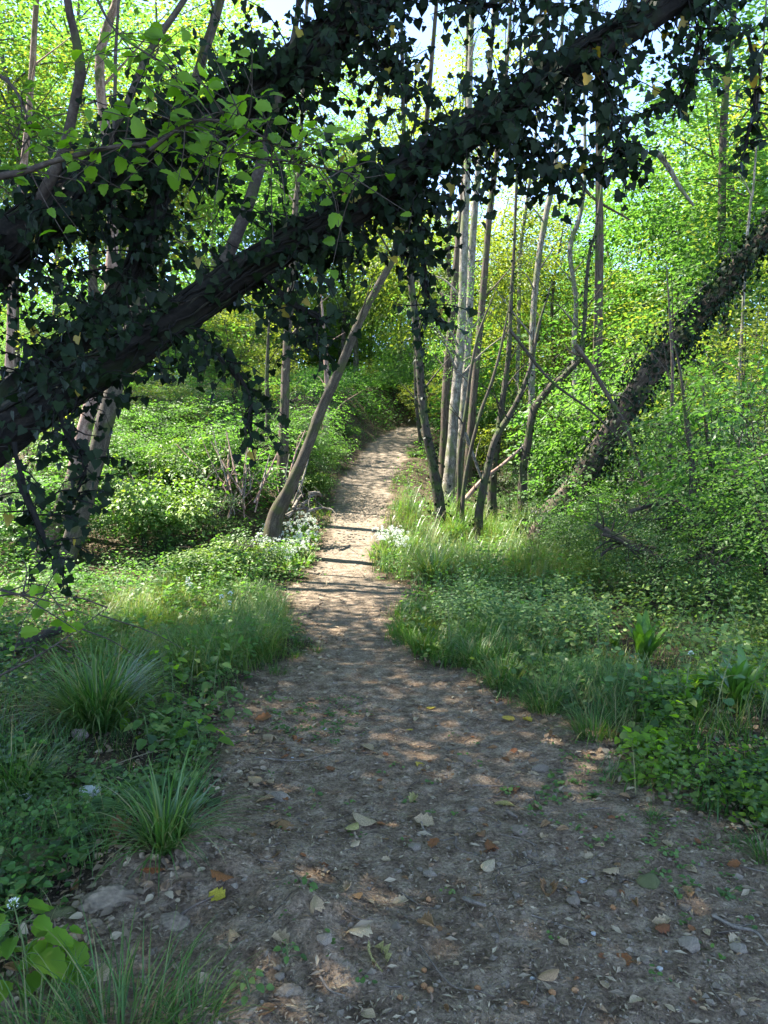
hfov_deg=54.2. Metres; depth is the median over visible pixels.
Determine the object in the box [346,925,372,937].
fallen leaf
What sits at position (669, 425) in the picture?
leafy shrub
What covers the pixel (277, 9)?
sky
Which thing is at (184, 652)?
herb
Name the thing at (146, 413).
leafy shrub
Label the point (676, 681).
herb
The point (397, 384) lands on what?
leafy shrub
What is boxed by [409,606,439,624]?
sedge tuft
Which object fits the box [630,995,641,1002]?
fallen leaf
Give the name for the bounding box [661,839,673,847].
fallen leaf
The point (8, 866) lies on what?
undergrowth seedlings
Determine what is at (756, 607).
herb
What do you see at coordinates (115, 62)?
tree
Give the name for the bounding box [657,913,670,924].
fallen leaf
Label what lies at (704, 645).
herb
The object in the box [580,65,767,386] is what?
tree
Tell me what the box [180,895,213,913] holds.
twig
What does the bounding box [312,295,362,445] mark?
tree
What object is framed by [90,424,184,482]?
leafy shrub
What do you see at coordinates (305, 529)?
wild garlic
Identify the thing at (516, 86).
ivy
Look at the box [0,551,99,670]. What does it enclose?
sapling
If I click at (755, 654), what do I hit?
herb
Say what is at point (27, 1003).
sedge tuft
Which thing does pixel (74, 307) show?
leafy shrub
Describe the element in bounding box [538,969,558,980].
fallen leaf
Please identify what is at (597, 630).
nettle
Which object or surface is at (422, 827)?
twig
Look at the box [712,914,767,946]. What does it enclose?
twig
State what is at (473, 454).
fallen branch
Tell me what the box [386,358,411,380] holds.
leafy shrub
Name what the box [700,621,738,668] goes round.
herb
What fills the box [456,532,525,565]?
tuft
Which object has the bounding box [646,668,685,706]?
herb
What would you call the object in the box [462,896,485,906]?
twig
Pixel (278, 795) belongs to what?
stone
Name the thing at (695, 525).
fallen branch
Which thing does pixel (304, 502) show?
fallen branch
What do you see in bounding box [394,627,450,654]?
sedge tuft
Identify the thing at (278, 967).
stone
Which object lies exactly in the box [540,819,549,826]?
fallen leaf
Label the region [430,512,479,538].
sedge tuft
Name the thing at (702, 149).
tree
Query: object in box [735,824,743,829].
stone
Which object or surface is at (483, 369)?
leafy shrub
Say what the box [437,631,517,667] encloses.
sedge tuft
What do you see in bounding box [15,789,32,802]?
stone
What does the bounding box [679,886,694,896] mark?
fallen leaf
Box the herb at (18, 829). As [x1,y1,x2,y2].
[0,817,38,846]
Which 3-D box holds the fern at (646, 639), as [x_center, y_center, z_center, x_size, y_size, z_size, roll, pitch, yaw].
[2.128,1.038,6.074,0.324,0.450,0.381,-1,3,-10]
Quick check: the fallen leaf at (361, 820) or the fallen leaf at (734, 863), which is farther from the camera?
the fallen leaf at (361, 820)
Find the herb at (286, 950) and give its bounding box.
[273,939,306,963]
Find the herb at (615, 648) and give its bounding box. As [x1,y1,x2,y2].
[586,634,620,666]
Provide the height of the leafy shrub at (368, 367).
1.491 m
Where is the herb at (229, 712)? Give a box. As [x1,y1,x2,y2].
[211,686,252,718]
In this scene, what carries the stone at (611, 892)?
on the ground at (362, 499)
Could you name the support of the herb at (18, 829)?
on the ground at (362, 499)
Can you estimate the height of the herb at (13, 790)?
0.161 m
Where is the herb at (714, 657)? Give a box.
[695,638,734,668]
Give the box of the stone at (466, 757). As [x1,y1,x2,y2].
[458,755,472,762]
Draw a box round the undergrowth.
[0,376,767,946]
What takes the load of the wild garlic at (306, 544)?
on the ground at (362, 499)
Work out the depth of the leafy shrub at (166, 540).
12.78 m
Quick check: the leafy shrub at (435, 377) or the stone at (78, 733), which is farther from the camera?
the leafy shrub at (435, 377)
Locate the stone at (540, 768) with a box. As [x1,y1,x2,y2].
[531,763,548,772]
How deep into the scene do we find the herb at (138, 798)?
3.28 m
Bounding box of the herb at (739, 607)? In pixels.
[725,596,749,641]
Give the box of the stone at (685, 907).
[679,903,691,911]
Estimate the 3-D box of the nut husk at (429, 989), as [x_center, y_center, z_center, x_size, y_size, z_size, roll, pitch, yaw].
[0.143,1.481,2.326,0.023,0.019,0.019,2,3,35]
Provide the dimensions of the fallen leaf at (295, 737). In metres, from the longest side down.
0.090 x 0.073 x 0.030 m
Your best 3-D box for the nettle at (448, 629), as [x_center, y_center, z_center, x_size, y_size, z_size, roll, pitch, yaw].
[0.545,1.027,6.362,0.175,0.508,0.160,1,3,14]
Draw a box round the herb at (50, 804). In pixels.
[34,793,68,819]
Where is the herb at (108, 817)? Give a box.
[93,809,124,832]
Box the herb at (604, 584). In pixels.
[602,572,626,599]
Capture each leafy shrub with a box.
[0,293,70,359]
[0,294,71,364]
[0,303,44,366]
[0,309,70,362]
[0,444,66,508]
[0,455,101,555]
[0,456,140,557]
[0,506,62,557]
[3,304,177,408]
[20,405,134,464]
[20,436,67,478]
[23,406,95,474]
[29,423,147,478]
[33,278,156,371]
[33,423,114,464]
[35,422,154,489]
[50,274,155,363]
[56,406,187,501]
[62,262,151,373]
[70,381,205,450]
[86,270,264,404]
[87,487,193,546]
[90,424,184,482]
[94,452,229,548]
[113,400,177,446]
[120,370,221,436]
[120,393,204,436]
[120,437,239,501]
[124,347,178,401]
[135,370,228,440]
[136,395,269,478]
[137,520,194,552]
[140,428,264,488]
[149,313,254,400]
[152,529,305,582]
[169,292,316,404]
[170,541,260,572]
[171,311,264,382]
[175,416,316,510]
[176,314,250,352]
[178,252,283,383]
[178,416,264,452]
[179,487,250,541]
[195,295,297,378]
[212,343,304,415]
[216,530,291,573]
[221,291,340,368]
[224,299,312,381]
[225,297,331,376]
[237,377,359,472]
[240,400,348,483]
[253,420,345,479]
[274,467,340,497]
[297,271,404,369]
[297,325,373,372]
[298,298,394,367]
[301,428,335,465]
[302,271,382,354]
[303,322,384,368]
[312,441,350,460]
[328,286,411,369]
[335,424,363,437]
[349,384,368,388]
[352,354,392,381]
[356,306,444,378]
[367,377,393,387]
[369,357,432,404]
[370,316,483,420]
[375,359,413,371]
[380,334,439,368]
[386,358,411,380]
[396,367,450,427]
[397,333,443,365]
[403,368,478,432]
[407,450,423,456]
[424,324,547,415]
[426,313,632,474]
[427,377,546,474]
[464,347,569,482]
[469,459,549,518]
[479,337,588,435]
[481,310,621,424]
[485,333,670,457]
[488,492,583,563]
[492,380,648,507]
[496,330,604,437]
[500,359,697,511]
[507,465,627,558]
[520,253,767,497]
[520,317,727,529]
[520,401,585,479]
[533,484,649,573]
[560,359,733,480]
[561,349,767,602]
[564,484,723,598]
[577,230,767,489]
[581,415,762,563]
[582,215,767,503]
[588,362,767,582]
[606,478,767,624]
[624,354,767,603]
[641,356,767,591]
[677,347,760,432]
[693,315,767,418]
[694,337,767,420]
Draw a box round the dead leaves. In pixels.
[0,467,767,1006]
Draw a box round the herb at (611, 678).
[602,650,641,711]
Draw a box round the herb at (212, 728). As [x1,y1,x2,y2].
[174,715,233,748]
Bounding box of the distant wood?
[0,231,767,425]
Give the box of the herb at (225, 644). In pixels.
[205,634,236,668]
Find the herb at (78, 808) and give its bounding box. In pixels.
[61,787,93,820]
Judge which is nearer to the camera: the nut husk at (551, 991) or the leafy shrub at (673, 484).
the nut husk at (551, 991)
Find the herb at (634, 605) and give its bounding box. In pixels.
[622,598,645,615]
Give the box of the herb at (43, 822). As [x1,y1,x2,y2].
[38,819,61,837]
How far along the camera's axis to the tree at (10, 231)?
3.73 m
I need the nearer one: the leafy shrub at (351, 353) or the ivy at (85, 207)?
the ivy at (85, 207)
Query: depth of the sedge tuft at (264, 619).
7.67 m
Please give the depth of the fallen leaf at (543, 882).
2.87 m
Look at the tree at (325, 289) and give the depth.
57.35 m
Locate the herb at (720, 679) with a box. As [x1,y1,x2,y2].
[712,655,758,701]
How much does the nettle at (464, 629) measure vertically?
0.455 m
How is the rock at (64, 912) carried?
on the ground at (362, 499)
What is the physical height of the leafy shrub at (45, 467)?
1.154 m
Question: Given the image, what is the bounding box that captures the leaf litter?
[0,541,767,1023]
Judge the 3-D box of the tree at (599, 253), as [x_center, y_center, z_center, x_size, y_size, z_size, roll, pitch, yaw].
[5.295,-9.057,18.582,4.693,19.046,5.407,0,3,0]
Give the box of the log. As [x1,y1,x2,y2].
[0,626,63,657]
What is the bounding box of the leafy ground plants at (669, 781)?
[596,608,767,822]
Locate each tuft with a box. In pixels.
[0,620,203,752]
[0,712,98,824]
[0,898,264,1023]
[0,937,138,1023]
[53,731,271,897]
[105,625,157,658]
[106,622,146,656]
[118,939,275,1023]
[131,621,194,655]
[165,623,226,649]
[167,618,218,640]
[194,602,225,621]
[242,615,292,645]
[244,615,296,649]
[251,615,308,650]
[260,583,306,605]
[260,601,299,628]
[264,661,292,674]
[280,644,312,658]
[310,642,328,652]
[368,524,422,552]
[388,535,476,583]
[388,622,432,643]
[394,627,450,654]
[398,633,436,653]
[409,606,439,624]
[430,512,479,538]
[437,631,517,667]
[437,641,488,667]
[451,642,505,669]
[454,542,518,582]
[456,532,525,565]
[462,646,544,693]
[476,644,526,670]
[482,639,534,664]
[500,675,575,717]
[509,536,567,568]
[525,635,570,667]
[525,639,569,674]
[540,691,652,749]
[561,658,631,683]
[563,542,608,575]
[576,683,638,721]
[588,670,647,709]
[593,682,660,724]
[611,656,683,695]
[611,671,666,704]
[631,798,670,823]
[721,831,745,852]
[725,816,767,871]
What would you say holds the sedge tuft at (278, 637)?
on the ground at (362, 499)
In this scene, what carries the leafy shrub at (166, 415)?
on the ground at (362, 499)
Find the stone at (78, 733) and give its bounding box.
[71,728,88,740]
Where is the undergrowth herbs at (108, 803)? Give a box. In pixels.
[0,399,767,913]
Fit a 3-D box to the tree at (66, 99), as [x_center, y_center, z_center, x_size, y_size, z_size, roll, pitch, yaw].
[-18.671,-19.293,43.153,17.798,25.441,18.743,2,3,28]
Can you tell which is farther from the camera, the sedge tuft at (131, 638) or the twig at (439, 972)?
the sedge tuft at (131, 638)
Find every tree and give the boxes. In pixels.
[0,0,66,194]
[0,0,90,524]
[0,0,148,17]
[0,0,172,366]
[0,0,206,335]
[0,0,233,287]
[0,0,245,350]
[0,0,395,292]
[0,0,693,467]
[0,11,62,184]
[0,193,165,401]
[5,0,294,389]
[28,0,177,561]
[32,0,85,205]
[44,0,312,577]
[101,19,314,380]
[106,0,314,383]
[108,0,187,142]
[112,0,119,141]
[148,24,376,376]
[183,49,395,384]
[192,0,216,96]
[216,0,299,265]
[237,320,313,472]
[252,153,378,364]
[263,3,478,555]
[267,0,329,513]
[271,151,409,382]
[281,37,422,372]
[305,113,445,371]
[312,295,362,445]
[337,16,571,387]
[338,226,439,339]
[346,231,441,371]
[390,20,452,529]
[391,16,521,507]
[394,207,494,327]
[399,6,497,480]
[402,0,519,492]
[405,213,507,335]
[406,350,440,450]
[432,164,592,468]
[437,280,515,525]
[442,255,547,376]
[446,295,522,531]
[463,0,554,491]
[471,181,651,474]
[471,280,552,542]
[472,225,593,357]
[475,0,608,503]
[486,10,531,521]
[511,38,582,485]
[514,179,702,389]
[517,0,635,527]
[525,225,767,559]
[525,230,617,337]
[526,0,627,440]
[527,203,667,365]
[529,0,767,482]
[544,0,680,514]
[545,127,767,477]
[555,211,726,361]
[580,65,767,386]
[603,0,767,371]
[624,39,767,342]
[627,263,710,579]
[637,262,735,605]
[668,396,706,598]
[671,30,767,311]
[680,22,767,300]
[684,1,767,325]
[702,381,742,598]
[710,7,741,473]
[718,0,766,491]
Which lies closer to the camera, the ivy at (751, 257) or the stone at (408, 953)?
the stone at (408, 953)
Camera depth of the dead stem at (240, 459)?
13.87 m
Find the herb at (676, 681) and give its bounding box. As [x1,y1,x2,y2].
[659,669,694,699]
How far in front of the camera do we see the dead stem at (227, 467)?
13.94 m
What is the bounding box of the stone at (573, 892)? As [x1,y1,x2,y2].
[569,891,578,894]
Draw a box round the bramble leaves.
[536,526,767,695]
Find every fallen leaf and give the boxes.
[3,961,32,973]
[69,878,78,891]
[94,964,112,983]
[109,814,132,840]
[140,867,163,873]
[198,972,208,983]
[209,886,225,900]
[210,869,233,881]
[227,928,240,942]
[247,776,261,783]
[255,712,271,720]
[256,794,274,801]
[258,1002,277,1015]
[262,734,276,742]
[271,928,289,944]
[275,819,294,829]
[293,735,302,741]
[310,894,325,913]
[326,766,335,770]
[342,880,351,890]
[345,822,358,829]
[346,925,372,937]
[350,840,359,846]
[352,892,362,898]
[353,812,376,825]
[361,1008,375,1017]
[362,743,373,749]
[367,940,391,971]
[381,855,389,860]
[392,894,407,903]
[408,791,417,802]
[413,813,434,826]
[416,910,434,927]
[427,838,439,847]
[443,1004,448,1011]
[476,830,485,836]
[481,859,494,871]
[484,839,498,850]
[494,800,514,805]
[502,715,514,720]
[523,716,531,721]
[528,757,538,763]
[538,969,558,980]
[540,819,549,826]
[540,877,557,896]
[556,825,568,829]
[558,937,568,944]
[584,851,593,858]
[600,980,609,988]
[602,867,618,874]
[617,952,632,966]
[619,792,630,798]
[630,897,637,906]
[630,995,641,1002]
[652,916,667,924]
[655,923,669,934]
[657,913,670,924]
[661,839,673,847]
[664,1004,675,1012]
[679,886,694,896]
[685,864,696,872]
[687,924,695,930]
[693,986,704,1002]
[703,929,710,935]
[727,858,740,867]
[728,932,740,942]
[747,997,761,1001]
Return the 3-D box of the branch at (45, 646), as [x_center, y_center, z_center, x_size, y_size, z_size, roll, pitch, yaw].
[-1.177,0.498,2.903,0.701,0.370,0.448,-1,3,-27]
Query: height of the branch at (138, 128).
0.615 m
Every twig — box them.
[102,750,189,770]
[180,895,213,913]
[255,753,329,760]
[264,892,291,922]
[319,975,344,995]
[344,909,372,919]
[401,893,437,908]
[404,948,452,973]
[419,945,494,996]
[420,821,430,832]
[454,836,472,853]
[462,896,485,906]
[472,784,522,787]
[500,834,536,845]
[506,809,517,817]
[512,859,543,869]
[532,914,579,930]
[578,807,609,811]
[709,914,742,922]
[709,984,722,1002]
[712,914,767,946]
[717,929,741,933]
[730,860,767,872]
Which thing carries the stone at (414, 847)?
on the ground at (362, 499)
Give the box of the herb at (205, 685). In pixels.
[193,648,234,698]
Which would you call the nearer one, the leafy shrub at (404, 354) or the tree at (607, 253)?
the tree at (607, 253)
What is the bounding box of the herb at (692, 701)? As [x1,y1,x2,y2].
[663,651,707,708]
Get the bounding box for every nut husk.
[421,982,427,989]
[426,986,433,992]
[474,985,480,991]
[548,989,555,996]
[571,987,578,993]
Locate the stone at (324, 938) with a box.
[316,932,331,945]
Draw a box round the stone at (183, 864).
[179,860,190,868]
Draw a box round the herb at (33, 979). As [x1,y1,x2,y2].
[18,924,95,997]
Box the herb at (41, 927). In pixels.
[0,895,89,1002]
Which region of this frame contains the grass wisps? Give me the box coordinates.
[0,441,767,930]
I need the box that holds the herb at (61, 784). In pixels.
[46,775,76,797]
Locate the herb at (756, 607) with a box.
[748,599,767,624]
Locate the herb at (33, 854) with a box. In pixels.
[13,844,59,869]
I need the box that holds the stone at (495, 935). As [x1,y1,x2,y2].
[490,933,499,938]
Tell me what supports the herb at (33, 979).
on the ground at (362, 499)
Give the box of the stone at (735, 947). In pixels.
[729,942,747,954]
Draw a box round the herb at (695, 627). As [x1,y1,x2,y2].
[687,602,718,654]
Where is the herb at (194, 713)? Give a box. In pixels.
[162,701,208,737]
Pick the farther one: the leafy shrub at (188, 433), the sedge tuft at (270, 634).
the leafy shrub at (188, 433)
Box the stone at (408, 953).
[403,950,411,955]
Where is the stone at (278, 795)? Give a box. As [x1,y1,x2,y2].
[270,791,290,801]
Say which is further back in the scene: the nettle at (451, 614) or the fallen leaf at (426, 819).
the nettle at (451, 614)
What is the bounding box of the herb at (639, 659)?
[616,656,643,680]
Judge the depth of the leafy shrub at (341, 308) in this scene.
48.30 m
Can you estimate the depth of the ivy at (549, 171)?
3.40 m
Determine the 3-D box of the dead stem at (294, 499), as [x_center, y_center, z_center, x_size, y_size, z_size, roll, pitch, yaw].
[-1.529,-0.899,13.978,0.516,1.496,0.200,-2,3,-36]
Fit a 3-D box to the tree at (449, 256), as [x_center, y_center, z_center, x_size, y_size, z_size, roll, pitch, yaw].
[2.447,-9.220,26.639,8.366,15.560,8.713,0,3,7]
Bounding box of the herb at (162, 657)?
[147,645,188,684]
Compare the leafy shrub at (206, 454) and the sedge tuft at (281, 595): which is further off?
the leafy shrub at (206, 454)
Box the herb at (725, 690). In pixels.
[719,648,767,713]
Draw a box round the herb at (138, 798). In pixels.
[116,785,145,818]
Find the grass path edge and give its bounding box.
[0,393,767,972]
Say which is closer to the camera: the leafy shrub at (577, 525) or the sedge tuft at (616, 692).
the sedge tuft at (616, 692)
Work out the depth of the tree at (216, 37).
29.73 m
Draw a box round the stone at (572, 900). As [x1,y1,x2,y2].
[566,895,579,905]
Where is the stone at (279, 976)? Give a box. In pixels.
[274,972,284,980]
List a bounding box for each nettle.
[427,554,624,653]
[436,589,453,626]
[440,604,458,659]
[442,602,461,634]
[442,615,459,660]
[449,608,466,643]
[466,611,481,629]
[501,623,522,658]
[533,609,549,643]
[587,601,611,658]
[595,614,617,653]
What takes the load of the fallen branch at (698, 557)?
on the ground at (362, 499)
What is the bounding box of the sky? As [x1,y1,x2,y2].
[1,0,767,375]
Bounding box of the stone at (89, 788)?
[79,785,100,797]
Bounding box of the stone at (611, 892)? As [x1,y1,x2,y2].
[604,889,616,896]
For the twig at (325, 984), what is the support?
on the ground at (362, 499)
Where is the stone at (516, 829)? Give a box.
[510,824,527,836]
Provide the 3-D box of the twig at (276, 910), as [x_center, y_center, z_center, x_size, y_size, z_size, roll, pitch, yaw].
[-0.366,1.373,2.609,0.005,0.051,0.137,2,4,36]
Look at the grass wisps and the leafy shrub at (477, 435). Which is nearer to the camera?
the grass wisps
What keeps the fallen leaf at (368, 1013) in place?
on the ground at (362, 499)
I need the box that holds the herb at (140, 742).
[123,713,174,750]
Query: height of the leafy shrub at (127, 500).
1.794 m
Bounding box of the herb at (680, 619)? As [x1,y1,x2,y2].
[659,605,689,662]
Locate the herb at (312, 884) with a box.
[302,872,317,888]
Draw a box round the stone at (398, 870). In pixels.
[393,868,401,872]
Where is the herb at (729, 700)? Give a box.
[693,645,744,723]
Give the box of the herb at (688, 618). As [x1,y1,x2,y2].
[664,582,692,636]
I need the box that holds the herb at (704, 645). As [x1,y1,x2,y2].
[688,628,728,678]
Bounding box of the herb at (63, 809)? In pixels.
[40,799,77,829]
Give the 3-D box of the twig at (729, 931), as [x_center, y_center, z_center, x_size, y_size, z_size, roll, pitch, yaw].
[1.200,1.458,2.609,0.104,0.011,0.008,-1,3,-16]
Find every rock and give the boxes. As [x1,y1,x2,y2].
[40,905,76,920]
[77,883,137,913]
[159,911,189,931]
[274,983,302,996]
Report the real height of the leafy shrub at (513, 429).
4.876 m
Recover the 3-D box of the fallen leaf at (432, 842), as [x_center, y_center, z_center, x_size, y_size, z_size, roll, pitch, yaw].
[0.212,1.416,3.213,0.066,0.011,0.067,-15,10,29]
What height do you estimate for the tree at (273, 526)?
14.952 m
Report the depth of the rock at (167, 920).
2.62 m
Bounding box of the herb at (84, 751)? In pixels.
[54,741,86,755]
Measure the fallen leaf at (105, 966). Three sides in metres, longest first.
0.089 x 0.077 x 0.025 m
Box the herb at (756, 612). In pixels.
[747,604,767,632]
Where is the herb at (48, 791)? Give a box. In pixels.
[35,788,77,801]
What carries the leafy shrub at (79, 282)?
on the ground at (362, 499)
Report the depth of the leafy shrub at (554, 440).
25.55 m
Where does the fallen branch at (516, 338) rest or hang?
on the leafy shrub at (727, 412)
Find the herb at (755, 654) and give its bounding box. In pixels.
[726,635,765,674]
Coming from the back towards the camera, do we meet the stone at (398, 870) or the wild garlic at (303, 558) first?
the wild garlic at (303, 558)
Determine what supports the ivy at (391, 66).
attached to the tree at (10, 231)
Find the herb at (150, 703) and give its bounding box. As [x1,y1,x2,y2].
[112,693,157,729]
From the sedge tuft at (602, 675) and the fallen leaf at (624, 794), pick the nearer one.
the fallen leaf at (624, 794)
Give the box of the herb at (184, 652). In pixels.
[179,646,216,685]
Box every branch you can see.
[0,53,232,239]
[0,59,82,232]
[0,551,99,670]
[0,596,183,675]
[66,0,237,125]
[111,26,360,243]
[167,124,412,279]
[285,479,303,516]
[287,505,301,517]
[292,483,314,518]
[292,500,311,525]
[293,495,331,525]
[305,488,334,512]
[308,491,320,509]
[308,491,321,505]
[464,432,487,494]
[465,445,522,501]
[509,329,639,450]
[564,343,648,514]
[576,168,629,220]
[592,498,636,551]
[594,506,673,597]
[600,538,624,559]
[601,519,655,576]
[602,511,685,588]
[627,495,694,513]
[634,492,694,518]
[637,511,714,541]
[644,494,712,541]
[654,515,713,542]
[657,150,694,205]
[680,500,755,559]
[684,555,732,575]
[698,516,767,541]
[731,508,767,536]
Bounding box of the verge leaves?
[76,564,288,667]
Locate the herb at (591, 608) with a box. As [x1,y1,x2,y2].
[577,587,608,638]
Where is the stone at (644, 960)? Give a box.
[640,957,648,964]
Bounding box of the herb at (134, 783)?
[121,772,176,804]
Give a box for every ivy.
[0,0,442,340]
[0,0,752,450]
[0,85,248,443]
[0,415,94,602]
[10,366,132,536]
[182,330,290,467]
[237,267,361,380]
[261,307,273,460]
[267,2,311,506]
[324,0,435,121]
[356,125,477,357]
[394,0,598,55]
[395,19,455,529]
[469,279,554,542]
[472,106,612,224]
[485,47,523,518]
[486,201,767,552]
[508,140,609,520]
[553,34,664,211]
[616,645,767,824]
[642,0,765,127]
[728,16,767,178]
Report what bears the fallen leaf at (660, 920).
on the ground at (362, 499)
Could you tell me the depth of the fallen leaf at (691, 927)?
2.62 m
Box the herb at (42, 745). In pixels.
[31,734,62,756]
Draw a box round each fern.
[609,627,619,649]
[623,610,667,667]
[685,687,707,717]
[713,644,766,711]
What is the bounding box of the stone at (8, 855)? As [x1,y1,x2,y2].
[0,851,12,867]
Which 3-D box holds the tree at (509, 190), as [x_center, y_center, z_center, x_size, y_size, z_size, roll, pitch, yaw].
[5.438,-8.239,32.444,7.151,13.287,6.883,-2,3,-34]
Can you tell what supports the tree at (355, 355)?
on the ground at (362, 499)
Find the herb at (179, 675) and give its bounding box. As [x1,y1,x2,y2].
[156,657,194,706]
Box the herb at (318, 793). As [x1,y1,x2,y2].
[306,787,323,795]
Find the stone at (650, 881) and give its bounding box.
[636,873,660,889]
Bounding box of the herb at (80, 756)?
[51,737,83,759]
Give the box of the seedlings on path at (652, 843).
[145,691,760,983]
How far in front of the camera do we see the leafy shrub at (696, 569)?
8.15 m
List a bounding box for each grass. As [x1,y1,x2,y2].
[63,560,310,680]
[152,381,610,572]
[367,482,629,592]
[380,580,673,723]
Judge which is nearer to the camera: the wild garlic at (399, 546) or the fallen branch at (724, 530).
the fallen branch at (724, 530)
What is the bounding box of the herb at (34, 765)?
[14,753,39,782]
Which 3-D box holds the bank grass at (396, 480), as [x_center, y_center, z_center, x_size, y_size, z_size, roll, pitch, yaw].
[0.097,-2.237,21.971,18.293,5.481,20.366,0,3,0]
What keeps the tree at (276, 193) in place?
on the ground at (362, 499)
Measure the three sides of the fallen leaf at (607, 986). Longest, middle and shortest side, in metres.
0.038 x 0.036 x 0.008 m
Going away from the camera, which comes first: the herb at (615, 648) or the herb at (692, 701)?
the herb at (692, 701)
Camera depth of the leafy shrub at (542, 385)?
30.10 m
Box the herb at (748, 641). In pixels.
[719,596,756,648]
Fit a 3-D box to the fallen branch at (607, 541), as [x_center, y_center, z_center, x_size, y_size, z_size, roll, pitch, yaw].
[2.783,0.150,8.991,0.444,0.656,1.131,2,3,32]
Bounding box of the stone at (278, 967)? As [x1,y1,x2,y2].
[273,964,281,970]
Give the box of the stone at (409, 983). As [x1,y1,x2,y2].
[406,981,413,986]
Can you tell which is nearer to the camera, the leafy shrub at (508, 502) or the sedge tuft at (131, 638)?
the sedge tuft at (131, 638)
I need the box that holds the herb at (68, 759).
[52,753,84,768]
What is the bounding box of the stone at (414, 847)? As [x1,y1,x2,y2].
[408,843,420,851]
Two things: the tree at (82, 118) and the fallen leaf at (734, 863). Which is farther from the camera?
the tree at (82, 118)
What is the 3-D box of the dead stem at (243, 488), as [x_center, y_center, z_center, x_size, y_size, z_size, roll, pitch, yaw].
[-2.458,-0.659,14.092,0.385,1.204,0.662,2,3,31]
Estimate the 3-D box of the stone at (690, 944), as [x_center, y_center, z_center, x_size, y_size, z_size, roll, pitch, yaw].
[1.023,1.453,2.513,0.069,0.042,0.074,-5,4,8]
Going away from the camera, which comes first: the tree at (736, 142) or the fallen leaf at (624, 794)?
the fallen leaf at (624, 794)
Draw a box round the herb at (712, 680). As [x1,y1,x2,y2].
[706,660,720,688]
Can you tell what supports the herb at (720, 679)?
on the ground at (362, 499)
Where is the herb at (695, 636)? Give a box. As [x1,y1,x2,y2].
[685,607,725,660]
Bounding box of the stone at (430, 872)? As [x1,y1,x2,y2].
[423,870,436,877]
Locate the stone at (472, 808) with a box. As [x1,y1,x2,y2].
[466,806,478,812]
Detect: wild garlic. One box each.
[178,577,201,611]
[250,532,267,551]
[257,546,283,575]
[258,536,276,558]
[267,545,300,575]
[276,538,301,565]
[283,508,304,529]
[283,521,290,541]
[285,523,303,545]
[289,538,316,565]
[290,517,310,539]
[290,533,312,557]
[295,511,314,533]
[298,525,323,549]
[303,517,321,540]
[366,532,391,556]
[370,525,394,548]
[375,531,399,553]
[380,525,401,547]
[386,537,414,561]
[388,533,409,557]
[389,529,410,552]
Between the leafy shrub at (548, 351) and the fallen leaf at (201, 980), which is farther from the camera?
the leafy shrub at (548, 351)
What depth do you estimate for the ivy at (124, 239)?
3.89 m
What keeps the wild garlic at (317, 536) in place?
on the ground at (362, 499)
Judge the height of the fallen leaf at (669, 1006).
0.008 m
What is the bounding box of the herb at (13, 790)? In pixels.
[0,778,30,810]
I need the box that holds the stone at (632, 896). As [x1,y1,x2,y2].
[627,894,638,900]
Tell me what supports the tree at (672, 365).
on the ground at (362, 499)
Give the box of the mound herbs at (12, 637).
[0,558,174,656]
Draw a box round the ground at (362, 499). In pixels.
[0,381,767,1023]
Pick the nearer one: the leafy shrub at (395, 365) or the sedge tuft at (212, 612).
the sedge tuft at (212, 612)
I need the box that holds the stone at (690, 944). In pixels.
[677,936,699,953]
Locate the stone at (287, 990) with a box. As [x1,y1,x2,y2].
[283,987,293,996]
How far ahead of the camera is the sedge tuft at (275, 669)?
6.08 m
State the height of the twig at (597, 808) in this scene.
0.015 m
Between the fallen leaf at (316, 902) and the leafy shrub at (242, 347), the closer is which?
the fallen leaf at (316, 902)
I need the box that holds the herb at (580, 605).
[578,592,598,632]
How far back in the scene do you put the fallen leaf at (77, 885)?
2.80 m
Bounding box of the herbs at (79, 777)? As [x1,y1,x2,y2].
[0,697,225,847]
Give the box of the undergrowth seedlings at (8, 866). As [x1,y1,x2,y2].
[0,400,767,957]
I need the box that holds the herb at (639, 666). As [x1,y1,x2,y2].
[625,653,660,692]
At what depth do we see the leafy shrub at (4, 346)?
29.33 m
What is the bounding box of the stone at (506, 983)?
[501,980,509,987]
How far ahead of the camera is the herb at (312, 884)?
2.74 m
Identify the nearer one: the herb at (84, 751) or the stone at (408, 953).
the stone at (408, 953)
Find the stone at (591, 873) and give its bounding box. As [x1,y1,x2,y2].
[587,870,594,875]
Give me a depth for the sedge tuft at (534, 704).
5.03 m
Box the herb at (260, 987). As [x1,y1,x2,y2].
[229,968,273,1005]
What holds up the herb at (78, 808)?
on the ground at (362, 499)
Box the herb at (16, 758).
[7,749,32,778]
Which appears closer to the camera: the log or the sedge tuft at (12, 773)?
the sedge tuft at (12, 773)
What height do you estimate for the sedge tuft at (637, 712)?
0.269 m
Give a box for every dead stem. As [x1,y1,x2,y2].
[176,444,212,495]
[196,436,235,494]
[203,425,227,483]
[207,459,223,497]
[211,441,242,492]
[213,436,231,501]
[215,461,234,514]
[215,473,231,513]
[222,465,244,508]
[223,433,231,490]
[226,431,237,482]
[227,427,273,479]
[228,477,249,518]
[230,469,260,509]
[231,469,259,503]
[232,485,250,517]
[234,448,252,504]
[239,454,277,512]
[243,446,270,509]
[243,452,267,498]
[244,462,257,489]
[253,452,281,502]
[259,454,277,489]
[284,454,289,512]
[289,430,307,474]
[292,425,308,503]
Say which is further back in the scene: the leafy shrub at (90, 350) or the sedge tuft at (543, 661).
the leafy shrub at (90, 350)

